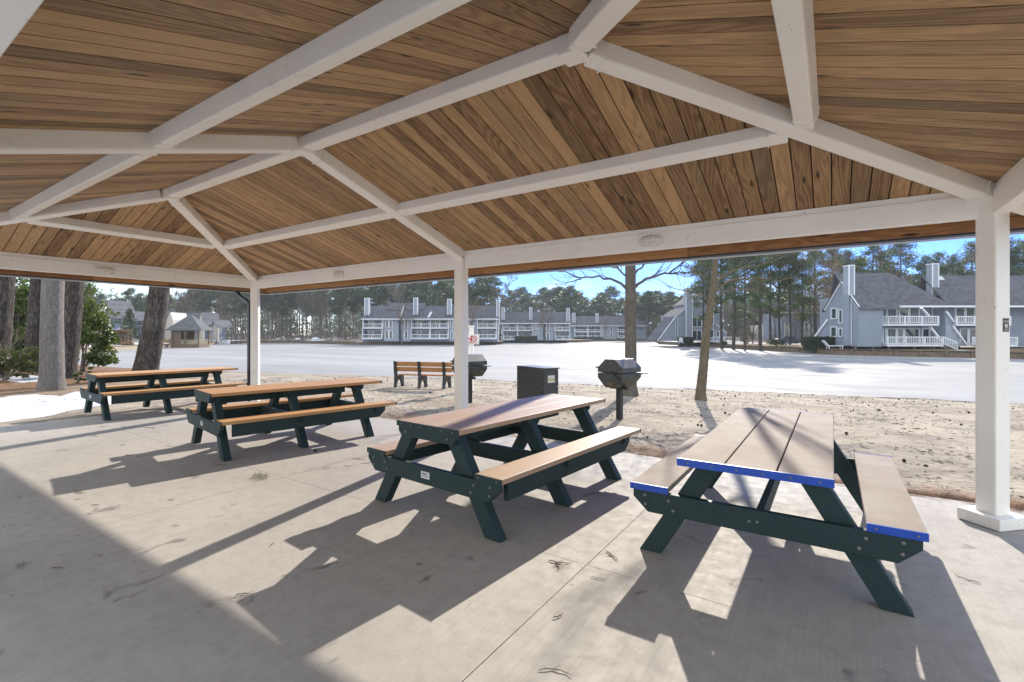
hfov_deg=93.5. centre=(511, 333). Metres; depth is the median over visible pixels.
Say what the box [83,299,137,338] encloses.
gabled house
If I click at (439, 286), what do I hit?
pine tree
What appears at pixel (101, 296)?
pine tree
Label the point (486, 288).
pine tree
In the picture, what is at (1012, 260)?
pine tree
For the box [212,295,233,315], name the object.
pine tree
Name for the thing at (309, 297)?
pine tree
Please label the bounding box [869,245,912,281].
bare tree
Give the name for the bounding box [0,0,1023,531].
picnic pavilion
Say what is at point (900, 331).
window
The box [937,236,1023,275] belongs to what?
bare tree
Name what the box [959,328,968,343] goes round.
window
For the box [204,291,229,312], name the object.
pine tree
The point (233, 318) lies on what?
bare tree
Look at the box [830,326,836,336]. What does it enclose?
window
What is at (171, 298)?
pine tree
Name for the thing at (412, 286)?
pine tree
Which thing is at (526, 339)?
clipped hedge
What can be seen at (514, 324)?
apartment building
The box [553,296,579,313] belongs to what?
pine tree
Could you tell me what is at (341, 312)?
pine tree
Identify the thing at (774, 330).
bare tree
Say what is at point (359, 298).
pine tree
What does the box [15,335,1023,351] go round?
bank
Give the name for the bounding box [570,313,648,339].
apartment building
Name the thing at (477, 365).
pedestal grill
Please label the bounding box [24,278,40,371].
pine tree
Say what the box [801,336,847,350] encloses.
clipped hedge
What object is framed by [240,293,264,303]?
pine tree
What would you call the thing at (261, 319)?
pine tree
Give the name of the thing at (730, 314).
bare tree
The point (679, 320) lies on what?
apartment building
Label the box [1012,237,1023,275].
pine tree
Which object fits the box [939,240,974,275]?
pine tree
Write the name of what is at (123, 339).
round shrub
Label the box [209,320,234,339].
gabled house
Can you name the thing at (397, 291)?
bare tree
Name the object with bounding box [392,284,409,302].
pine tree
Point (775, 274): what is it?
pine tree
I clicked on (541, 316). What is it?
bare tree
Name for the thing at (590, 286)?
sky
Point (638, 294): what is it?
pine tree
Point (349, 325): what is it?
woods
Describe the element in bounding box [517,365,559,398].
coal bin
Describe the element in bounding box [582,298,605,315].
pine tree
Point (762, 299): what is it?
pine tree
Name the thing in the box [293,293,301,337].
pine tree
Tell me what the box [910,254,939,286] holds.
pine tree
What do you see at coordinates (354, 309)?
pine tree
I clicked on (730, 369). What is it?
frozen lake
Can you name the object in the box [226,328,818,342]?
undergrowth
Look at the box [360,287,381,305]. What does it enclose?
pine tree
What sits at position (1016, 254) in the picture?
pine tree
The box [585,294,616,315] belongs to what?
pine tree
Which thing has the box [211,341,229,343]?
rowing boat
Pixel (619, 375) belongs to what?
pedestal grill
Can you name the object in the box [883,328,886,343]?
window
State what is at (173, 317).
gabled house
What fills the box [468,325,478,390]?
notice sign
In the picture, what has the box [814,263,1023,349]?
apartment building
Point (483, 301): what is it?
pine tree
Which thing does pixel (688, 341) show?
clipped hedge
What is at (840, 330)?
window
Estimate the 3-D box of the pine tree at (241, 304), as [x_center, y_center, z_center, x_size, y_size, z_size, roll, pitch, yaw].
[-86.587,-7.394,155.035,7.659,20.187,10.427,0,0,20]
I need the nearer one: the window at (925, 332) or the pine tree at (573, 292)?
the window at (925, 332)
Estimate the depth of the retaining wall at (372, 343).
119.70 m
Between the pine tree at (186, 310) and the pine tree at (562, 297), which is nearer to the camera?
the pine tree at (186, 310)
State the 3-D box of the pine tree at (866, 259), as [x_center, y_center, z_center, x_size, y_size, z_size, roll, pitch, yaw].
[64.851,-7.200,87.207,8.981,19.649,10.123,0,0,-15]
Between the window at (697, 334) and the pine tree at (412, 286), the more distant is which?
the pine tree at (412, 286)
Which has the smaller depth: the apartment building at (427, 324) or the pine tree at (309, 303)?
the apartment building at (427, 324)
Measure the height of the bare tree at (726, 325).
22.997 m
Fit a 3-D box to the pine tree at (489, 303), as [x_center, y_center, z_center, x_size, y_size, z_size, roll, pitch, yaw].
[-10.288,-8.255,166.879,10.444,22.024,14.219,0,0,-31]
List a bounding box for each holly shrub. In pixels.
[11,278,29,356]
[79,282,111,355]
[79,286,124,370]
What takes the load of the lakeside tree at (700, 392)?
on the ground
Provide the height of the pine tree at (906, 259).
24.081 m
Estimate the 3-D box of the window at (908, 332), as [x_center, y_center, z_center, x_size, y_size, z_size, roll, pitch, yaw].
[53.058,0.302,63.935,2.134,2.007,0.090,0,0,0]
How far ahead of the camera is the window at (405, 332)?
115.27 m
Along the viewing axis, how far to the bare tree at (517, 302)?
227.88 m
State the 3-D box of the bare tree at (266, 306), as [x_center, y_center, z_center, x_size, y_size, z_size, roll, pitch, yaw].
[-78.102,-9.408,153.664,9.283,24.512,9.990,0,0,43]
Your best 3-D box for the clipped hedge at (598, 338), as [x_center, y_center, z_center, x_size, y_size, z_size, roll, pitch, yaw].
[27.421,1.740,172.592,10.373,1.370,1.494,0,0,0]
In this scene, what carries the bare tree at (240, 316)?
on the bank
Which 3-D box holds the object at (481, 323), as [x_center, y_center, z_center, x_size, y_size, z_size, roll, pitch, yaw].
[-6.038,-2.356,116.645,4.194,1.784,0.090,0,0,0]
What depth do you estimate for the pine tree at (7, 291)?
15.92 m
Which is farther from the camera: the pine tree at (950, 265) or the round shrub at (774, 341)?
the pine tree at (950, 265)
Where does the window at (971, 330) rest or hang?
in the apartment building at (933, 310)
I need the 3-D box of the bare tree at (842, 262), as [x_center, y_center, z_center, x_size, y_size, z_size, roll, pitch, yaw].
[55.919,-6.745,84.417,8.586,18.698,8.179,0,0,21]
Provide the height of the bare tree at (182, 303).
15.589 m
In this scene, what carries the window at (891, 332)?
in the apartment building at (933, 310)
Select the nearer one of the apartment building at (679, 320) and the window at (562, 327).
the apartment building at (679, 320)
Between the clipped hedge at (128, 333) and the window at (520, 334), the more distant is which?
the window at (520, 334)
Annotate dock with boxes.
[211,339,245,343]
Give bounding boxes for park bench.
[393,361,453,388]
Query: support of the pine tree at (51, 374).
on the ground
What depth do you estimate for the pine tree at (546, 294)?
217.26 m
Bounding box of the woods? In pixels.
[13,269,951,336]
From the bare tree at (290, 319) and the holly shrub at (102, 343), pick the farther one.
the bare tree at (290, 319)
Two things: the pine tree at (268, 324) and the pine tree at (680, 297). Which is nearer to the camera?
the pine tree at (680, 297)
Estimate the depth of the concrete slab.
2.94 m
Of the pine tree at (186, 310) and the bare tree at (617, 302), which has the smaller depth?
the pine tree at (186, 310)
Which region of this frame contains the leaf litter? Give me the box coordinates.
[7,376,1023,506]
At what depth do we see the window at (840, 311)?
63.97 m
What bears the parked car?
on the bank
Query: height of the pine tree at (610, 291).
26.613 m
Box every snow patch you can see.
[0,375,37,382]
[0,391,110,421]
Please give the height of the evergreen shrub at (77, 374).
0.395 m
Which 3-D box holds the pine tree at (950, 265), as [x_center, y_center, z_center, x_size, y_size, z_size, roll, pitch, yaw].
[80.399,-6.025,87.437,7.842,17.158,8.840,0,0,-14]
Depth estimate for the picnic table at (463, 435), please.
4.23 m
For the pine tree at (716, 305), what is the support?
on the bank
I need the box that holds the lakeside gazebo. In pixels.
[165,314,214,347]
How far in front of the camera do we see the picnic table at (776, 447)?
2.99 m
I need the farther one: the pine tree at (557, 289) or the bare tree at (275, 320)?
the pine tree at (557, 289)
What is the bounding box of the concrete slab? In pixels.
[0,410,1023,681]
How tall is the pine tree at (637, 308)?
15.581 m
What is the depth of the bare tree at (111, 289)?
97.06 m
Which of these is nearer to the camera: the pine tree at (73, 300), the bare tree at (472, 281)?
the pine tree at (73, 300)
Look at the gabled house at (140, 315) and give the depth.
110.24 m
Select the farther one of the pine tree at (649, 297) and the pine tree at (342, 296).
the pine tree at (649, 297)
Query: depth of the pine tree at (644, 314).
181.97 m
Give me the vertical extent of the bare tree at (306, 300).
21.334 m
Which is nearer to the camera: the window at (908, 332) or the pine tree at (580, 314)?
the window at (908, 332)
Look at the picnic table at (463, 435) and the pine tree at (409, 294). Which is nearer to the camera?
the picnic table at (463, 435)
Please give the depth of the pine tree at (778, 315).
87.81 m
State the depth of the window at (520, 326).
143.67 m
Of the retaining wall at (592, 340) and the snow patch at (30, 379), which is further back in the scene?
the retaining wall at (592, 340)
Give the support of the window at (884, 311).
in the apartment building at (933, 310)
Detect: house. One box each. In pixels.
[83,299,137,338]
[124,311,144,338]
[138,311,186,339]
[186,312,220,339]
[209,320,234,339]
[748,317,762,339]
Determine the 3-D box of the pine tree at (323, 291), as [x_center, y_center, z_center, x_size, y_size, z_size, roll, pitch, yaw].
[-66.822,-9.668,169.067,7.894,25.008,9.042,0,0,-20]
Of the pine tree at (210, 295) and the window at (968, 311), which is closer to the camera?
the window at (968, 311)
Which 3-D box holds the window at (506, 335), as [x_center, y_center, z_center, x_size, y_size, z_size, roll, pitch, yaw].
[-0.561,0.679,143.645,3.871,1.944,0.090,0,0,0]
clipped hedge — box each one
[114,330,133,344]
[515,336,537,341]
[574,337,602,340]
[677,337,693,345]
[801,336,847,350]
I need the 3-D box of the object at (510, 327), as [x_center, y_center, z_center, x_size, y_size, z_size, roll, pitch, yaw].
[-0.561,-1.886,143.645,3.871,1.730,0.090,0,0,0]
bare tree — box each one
[84,284,115,342]
[169,290,198,312]
[170,288,189,310]
[177,291,204,312]
[214,290,241,341]
[223,304,246,337]
[226,293,237,337]
[227,302,244,334]
[260,294,283,339]
[264,311,278,335]
[266,294,278,339]
[274,315,282,338]
[279,299,300,335]
[287,291,315,339]
[307,294,322,332]
[311,290,333,341]
[316,293,332,334]
[319,298,334,335]
[383,285,406,302]
[388,296,413,343]
[468,277,485,304]
[468,295,488,324]
[490,275,517,339]
[508,291,533,311]
[535,298,553,342]
[602,314,609,339]
[606,291,624,315]
[653,291,677,323]
[717,286,740,336]
[722,280,751,338]
[722,291,743,325]
[743,292,771,342]
[754,289,786,338]
[782,252,831,335]
[784,297,813,337]
[797,249,842,317]
[816,247,859,306]
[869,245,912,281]
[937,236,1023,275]
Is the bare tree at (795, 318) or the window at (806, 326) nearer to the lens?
the bare tree at (795, 318)
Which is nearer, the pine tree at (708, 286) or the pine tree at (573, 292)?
the pine tree at (708, 286)
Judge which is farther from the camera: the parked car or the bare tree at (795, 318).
the bare tree at (795, 318)
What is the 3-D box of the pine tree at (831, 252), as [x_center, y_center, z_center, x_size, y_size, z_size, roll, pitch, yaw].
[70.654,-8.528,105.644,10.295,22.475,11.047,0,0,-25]
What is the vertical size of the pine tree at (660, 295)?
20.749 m
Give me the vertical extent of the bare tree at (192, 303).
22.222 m
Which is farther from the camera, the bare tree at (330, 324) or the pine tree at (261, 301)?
the bare tree at (330, 324)
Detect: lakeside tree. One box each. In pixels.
[542,259,718,396]
[629,251,819,400]
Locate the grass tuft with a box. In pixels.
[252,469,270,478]
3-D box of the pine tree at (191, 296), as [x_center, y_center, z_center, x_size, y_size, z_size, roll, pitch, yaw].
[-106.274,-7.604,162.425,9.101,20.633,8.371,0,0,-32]
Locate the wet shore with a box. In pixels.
[476,379,1015,403]
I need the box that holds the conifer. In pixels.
[119,308,140,338]
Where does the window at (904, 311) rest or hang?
in the apartment building at (933, 310)
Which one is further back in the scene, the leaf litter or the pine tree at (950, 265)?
the pine tree at (950, 265)
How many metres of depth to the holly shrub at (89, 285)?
23.66 m
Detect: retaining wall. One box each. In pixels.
[80,344,170,352]
[196,340,502,344]
[504,339,645,342]
[658,341,1023,358]
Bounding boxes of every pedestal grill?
[450,354,488,402]
[595,358,648,419]
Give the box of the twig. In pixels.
[538,665,571,674]
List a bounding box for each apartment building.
[361,298,499,341]
[501,307,570,340]
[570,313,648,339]
[646,288,741,341]
[762,303,819,340]
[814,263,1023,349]
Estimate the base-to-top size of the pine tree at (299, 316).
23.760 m
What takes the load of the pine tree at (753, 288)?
on the bank
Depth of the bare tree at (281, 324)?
169.46 m
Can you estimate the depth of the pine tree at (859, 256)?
96.27 m
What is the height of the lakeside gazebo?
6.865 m
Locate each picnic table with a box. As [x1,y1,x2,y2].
[80,367,246,420]
[186,378,396,461]
[367,393,640,542]
[630,407,928,617]
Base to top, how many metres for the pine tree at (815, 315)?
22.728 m
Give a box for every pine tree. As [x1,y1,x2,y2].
[0,275,15,377]
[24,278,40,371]
[36,279,66,390]
[64,280,84,378]
[92,293,108,301]
[116,287,145,303]
[128,295,145,310]
[132,287,169,370]
[169,291,176,309]
[170,297,193,312]
[181,289,209,312]
[193,289,223,312]
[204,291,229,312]
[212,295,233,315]
[221,292,245,337]
[227,292,246,338]
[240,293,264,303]
[244,293,273,309]
[260,300,268,334]
[262,305,271,336]
[263,294,295,336]
[270,298,288,337]
[274,293,298,337]
[291,302,310,334]
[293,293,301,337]
[293,294,316,332]
[294,291,317,337]
[300,293,321,334]
[313,290,329,338]
[317,291,333,337]
[324,291,342,338]
[326,288,355,336]
[329,287,361,339]
[330,296,343,337]
[331,289,352,338]
[339,299,362,338]
[343,286,371,337]
[348,287,365,337]
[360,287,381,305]
[361,285,392,305]
[372,284,405,305]
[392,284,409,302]
[401,284,427,302]
[405,282,432,303]
[406,282,443,305]
[425,281,453,305]
[436,279,453,305]
[445,280,474,305]
[468,276,495,305]
[470,286,500,305]
[477,276,504,305]
[498,289,520,311]
[500,299,515,311]
[511,294,538,311]
[512,286,535,311]
[532,286,549,308]
[532,291,557,311]
[538,286,564,306]
[550,284,589,315]
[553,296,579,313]
[571,290,586,315]
[574,297,591,315]
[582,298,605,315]
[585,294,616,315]
[589,291,613,312]
[593,285,622,311]
[611,298,624,315]
[618,298,645,314]
[621,291,640,308]
[636,297,666,336]
[637,290,662,338]
[652,289,665,327]
[656,290,678,311]
[667,295,683,305]
[682,259,719,331]
[693,259,725,342]
[695,257,739,348]
[701,287,723,307]
[718,256,755,349]
[723,242,772,350]
[734,253,792,350]
[738,276,774,315]
[742,284,774,311]
[751,239,786,343]
[762,254,800,342]
[767,251,813,347]
[772,283,797,302]
[772,292,792,302]
[779,249,824,348]
[786,248,840,334]
[812,247,850,292]
[817,249,863,297]
[848,245,900,272]
[850,255,876,272]
[870,241,925,282]
[909,251,960,284]
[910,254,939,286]
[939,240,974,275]
[939,254,974,275]
[969,250,1023,275]
[973,235,1023,275]
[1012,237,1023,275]
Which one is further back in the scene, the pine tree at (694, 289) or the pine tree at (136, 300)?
the pine tree at (136, 300)
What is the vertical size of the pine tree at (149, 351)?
15.242 m
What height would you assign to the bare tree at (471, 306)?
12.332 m
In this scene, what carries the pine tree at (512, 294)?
on the bank
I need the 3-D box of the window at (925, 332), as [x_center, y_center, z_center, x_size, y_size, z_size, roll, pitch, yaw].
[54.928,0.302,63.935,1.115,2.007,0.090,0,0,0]
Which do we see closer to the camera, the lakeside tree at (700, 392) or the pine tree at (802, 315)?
the lakeside tree at (700, 392)
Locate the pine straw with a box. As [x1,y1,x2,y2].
[0,370,1023,511]
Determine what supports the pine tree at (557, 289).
on the bank
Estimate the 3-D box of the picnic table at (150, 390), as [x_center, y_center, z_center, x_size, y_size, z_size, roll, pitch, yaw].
[-6.897,1.117,9.635,1.584,0.766,2.369,0,0,38]
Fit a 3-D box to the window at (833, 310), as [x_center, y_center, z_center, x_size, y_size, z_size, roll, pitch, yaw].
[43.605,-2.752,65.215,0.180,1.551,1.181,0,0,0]
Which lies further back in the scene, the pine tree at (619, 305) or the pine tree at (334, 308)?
the pine tree at (619, 305)
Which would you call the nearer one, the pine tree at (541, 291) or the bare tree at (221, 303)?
the bare tree at (221, 303)
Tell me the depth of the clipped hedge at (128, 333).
86.12 m
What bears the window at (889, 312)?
in the apartment building at (933, 310)
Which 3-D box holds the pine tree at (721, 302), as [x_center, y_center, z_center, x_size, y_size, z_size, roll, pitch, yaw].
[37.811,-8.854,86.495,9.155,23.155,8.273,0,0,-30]
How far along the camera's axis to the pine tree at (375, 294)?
158.50 m
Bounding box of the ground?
[0,365,1023,509]
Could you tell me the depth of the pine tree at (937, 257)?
95.75 m
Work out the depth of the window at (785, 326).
105.96 m
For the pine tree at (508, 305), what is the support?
on the bank
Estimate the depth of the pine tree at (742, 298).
73.86 m
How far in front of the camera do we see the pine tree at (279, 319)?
190.52 m
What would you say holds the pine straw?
on the ground
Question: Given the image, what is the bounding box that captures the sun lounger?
[822,340,843,348]
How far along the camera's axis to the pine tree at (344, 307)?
158.24 m
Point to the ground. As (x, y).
(667, 423)
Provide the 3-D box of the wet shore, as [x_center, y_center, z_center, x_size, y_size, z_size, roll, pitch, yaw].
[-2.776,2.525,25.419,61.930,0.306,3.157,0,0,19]
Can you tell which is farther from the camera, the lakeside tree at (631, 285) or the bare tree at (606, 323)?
the bare tree at (606, 323)
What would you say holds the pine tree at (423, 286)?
on the bank
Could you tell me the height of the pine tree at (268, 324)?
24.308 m
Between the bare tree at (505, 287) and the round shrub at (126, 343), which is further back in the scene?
the bare tree at (505, 287)
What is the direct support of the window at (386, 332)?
in the apartment building at (427, 324)
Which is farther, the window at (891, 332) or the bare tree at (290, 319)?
the bare tree at (290, 319)
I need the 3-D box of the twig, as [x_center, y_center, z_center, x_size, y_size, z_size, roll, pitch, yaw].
[0.195,1.493,2.147,0.151,0.009,0.050,0,0,13]
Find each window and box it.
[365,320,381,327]
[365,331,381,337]
[385,331,388,338]
[389,331,392,338]
[404,331,407,338]
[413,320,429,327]
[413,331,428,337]
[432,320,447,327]
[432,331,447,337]
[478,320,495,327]
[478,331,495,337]
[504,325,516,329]
[504,333,516,338]
[519,325,531,329]
[519,333,531,335]
[555,325,567,329]
[555,333,567,338]
[575,327,586,331]
[575,333,586,336]
[588,327,598,331]
[693,317,701,326]
[693,330,701,339]
[784,323,789,335]
[804,323,808,330]
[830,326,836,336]
[831,308,836,318]
[838,309,842,323]
[838,328,842,336]
[883,310,886,322]
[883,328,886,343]
[887,310,897,322]
[887,328,896,342]
[897,328,903,342]
[898,307,908,322]
[904,328,919,342]
[909,307,919,322]
[921,328,929,342]
[956,308,965,322]
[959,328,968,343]
[965,308,974,322]
[969,328,974,343]
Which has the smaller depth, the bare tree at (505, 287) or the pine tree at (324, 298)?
the bare tree at (505, 287)
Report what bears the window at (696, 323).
in the apartment building at (679, 320)
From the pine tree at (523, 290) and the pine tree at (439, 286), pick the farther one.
the pine tree at (523, 290)
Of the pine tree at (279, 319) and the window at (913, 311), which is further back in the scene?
the pine tree at (279, 319)
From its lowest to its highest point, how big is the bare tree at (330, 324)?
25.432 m
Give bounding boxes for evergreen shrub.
[0,326,38,380]
[72,371,90,383]
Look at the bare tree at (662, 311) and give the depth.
197.73 m
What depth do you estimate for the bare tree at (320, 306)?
161.08 m
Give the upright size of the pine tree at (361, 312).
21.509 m
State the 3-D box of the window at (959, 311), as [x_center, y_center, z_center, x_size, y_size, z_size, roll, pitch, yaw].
[59.659,-2.446,64.136,1.373,2.055,0.090,0,0,0]
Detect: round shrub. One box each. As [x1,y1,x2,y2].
[115,333,135,346]
[122,341,133,345]
[737,325,757,343]
[765,338,787,345]
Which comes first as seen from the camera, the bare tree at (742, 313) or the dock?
the dock
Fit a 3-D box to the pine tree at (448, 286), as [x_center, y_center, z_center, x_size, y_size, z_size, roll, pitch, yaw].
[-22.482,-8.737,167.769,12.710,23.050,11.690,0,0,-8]
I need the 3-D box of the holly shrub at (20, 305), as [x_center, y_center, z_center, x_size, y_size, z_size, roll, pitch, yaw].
[-21.956,-1.621,21.167,3.737,6.235,2.984,0,0,34]
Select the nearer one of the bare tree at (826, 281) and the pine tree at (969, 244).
the bare tree at (826, 281)
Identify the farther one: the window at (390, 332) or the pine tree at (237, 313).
the pine tree at (237, 313)
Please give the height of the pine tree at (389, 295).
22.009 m
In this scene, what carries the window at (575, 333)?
in the apartment building at (586, 326)
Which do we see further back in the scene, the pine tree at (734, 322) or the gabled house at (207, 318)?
the gabled house at (207, 318)
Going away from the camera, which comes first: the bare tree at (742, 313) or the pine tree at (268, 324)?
the bare tree at (742, 313)
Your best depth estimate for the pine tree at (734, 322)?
81.70 m
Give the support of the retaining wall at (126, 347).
on the bank
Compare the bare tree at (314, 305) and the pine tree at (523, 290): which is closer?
the bare tree at (314, 305)
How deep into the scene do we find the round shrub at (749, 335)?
89.78 m
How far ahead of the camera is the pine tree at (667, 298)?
180.97 m
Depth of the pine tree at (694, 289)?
89.77 m
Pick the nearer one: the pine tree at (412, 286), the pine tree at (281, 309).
the pine tree at (281, 309)
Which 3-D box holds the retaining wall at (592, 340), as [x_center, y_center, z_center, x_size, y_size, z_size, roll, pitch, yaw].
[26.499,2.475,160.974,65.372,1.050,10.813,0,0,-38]
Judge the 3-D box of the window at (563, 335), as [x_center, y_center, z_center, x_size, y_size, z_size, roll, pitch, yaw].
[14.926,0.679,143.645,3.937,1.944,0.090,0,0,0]
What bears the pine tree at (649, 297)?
on the bank
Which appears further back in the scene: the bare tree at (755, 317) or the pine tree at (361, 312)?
the pine tree at (361, 312)
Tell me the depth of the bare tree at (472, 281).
155.64 m
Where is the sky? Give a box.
[16,221,1023,334]
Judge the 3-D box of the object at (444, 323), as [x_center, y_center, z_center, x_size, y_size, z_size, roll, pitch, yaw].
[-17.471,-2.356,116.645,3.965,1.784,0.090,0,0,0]
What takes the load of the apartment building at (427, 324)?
on the bank
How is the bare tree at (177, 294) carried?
on the bank
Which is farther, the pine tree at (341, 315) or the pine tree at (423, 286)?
the pine tree at (341, 315)
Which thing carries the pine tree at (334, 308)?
on the bank
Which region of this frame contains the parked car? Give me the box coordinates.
[777,336,800,343]
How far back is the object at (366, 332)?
116.66 m
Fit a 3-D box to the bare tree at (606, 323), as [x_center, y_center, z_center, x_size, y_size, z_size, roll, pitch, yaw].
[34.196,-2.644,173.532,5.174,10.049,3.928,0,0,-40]
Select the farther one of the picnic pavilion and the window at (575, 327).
the window at (575, 327)
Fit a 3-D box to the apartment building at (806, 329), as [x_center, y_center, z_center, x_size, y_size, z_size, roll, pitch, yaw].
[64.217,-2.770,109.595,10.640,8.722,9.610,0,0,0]
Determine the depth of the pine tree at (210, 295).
153.69 m
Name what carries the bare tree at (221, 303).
on the bank
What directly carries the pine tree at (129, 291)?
on the bank
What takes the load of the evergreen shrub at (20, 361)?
on the ground
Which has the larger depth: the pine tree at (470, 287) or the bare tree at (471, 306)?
the pine tree at (470, 287)
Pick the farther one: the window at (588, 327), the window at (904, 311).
the window at (588, 327)
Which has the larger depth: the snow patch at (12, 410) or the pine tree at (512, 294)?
the pine tree at (512, 294)
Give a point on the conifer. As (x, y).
(129, 318)
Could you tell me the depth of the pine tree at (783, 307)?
83.91 m
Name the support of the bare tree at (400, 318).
on the bank
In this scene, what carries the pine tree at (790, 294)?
on the bank
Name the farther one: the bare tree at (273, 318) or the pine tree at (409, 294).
the pine tree at (409, 294)
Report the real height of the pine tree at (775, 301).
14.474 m
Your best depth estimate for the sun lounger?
62.71 m
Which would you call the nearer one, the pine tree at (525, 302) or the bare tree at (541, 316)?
the bare tree at (541, 316)
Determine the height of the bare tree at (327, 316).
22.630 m
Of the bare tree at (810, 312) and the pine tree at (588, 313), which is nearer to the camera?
the bare tree at (810, 312)
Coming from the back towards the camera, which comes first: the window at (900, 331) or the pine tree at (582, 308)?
the pine tree at (582, 308)
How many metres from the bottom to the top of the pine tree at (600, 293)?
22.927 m
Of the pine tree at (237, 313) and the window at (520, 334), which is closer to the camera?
the window at (520, 334)
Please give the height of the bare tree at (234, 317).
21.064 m
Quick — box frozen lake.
[78,340,1023,403]
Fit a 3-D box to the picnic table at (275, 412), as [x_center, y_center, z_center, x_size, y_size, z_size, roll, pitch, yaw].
[-3.123,1.117,6.967,1.584,0.766,2.369,0,0,44]
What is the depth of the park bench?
14.48 m

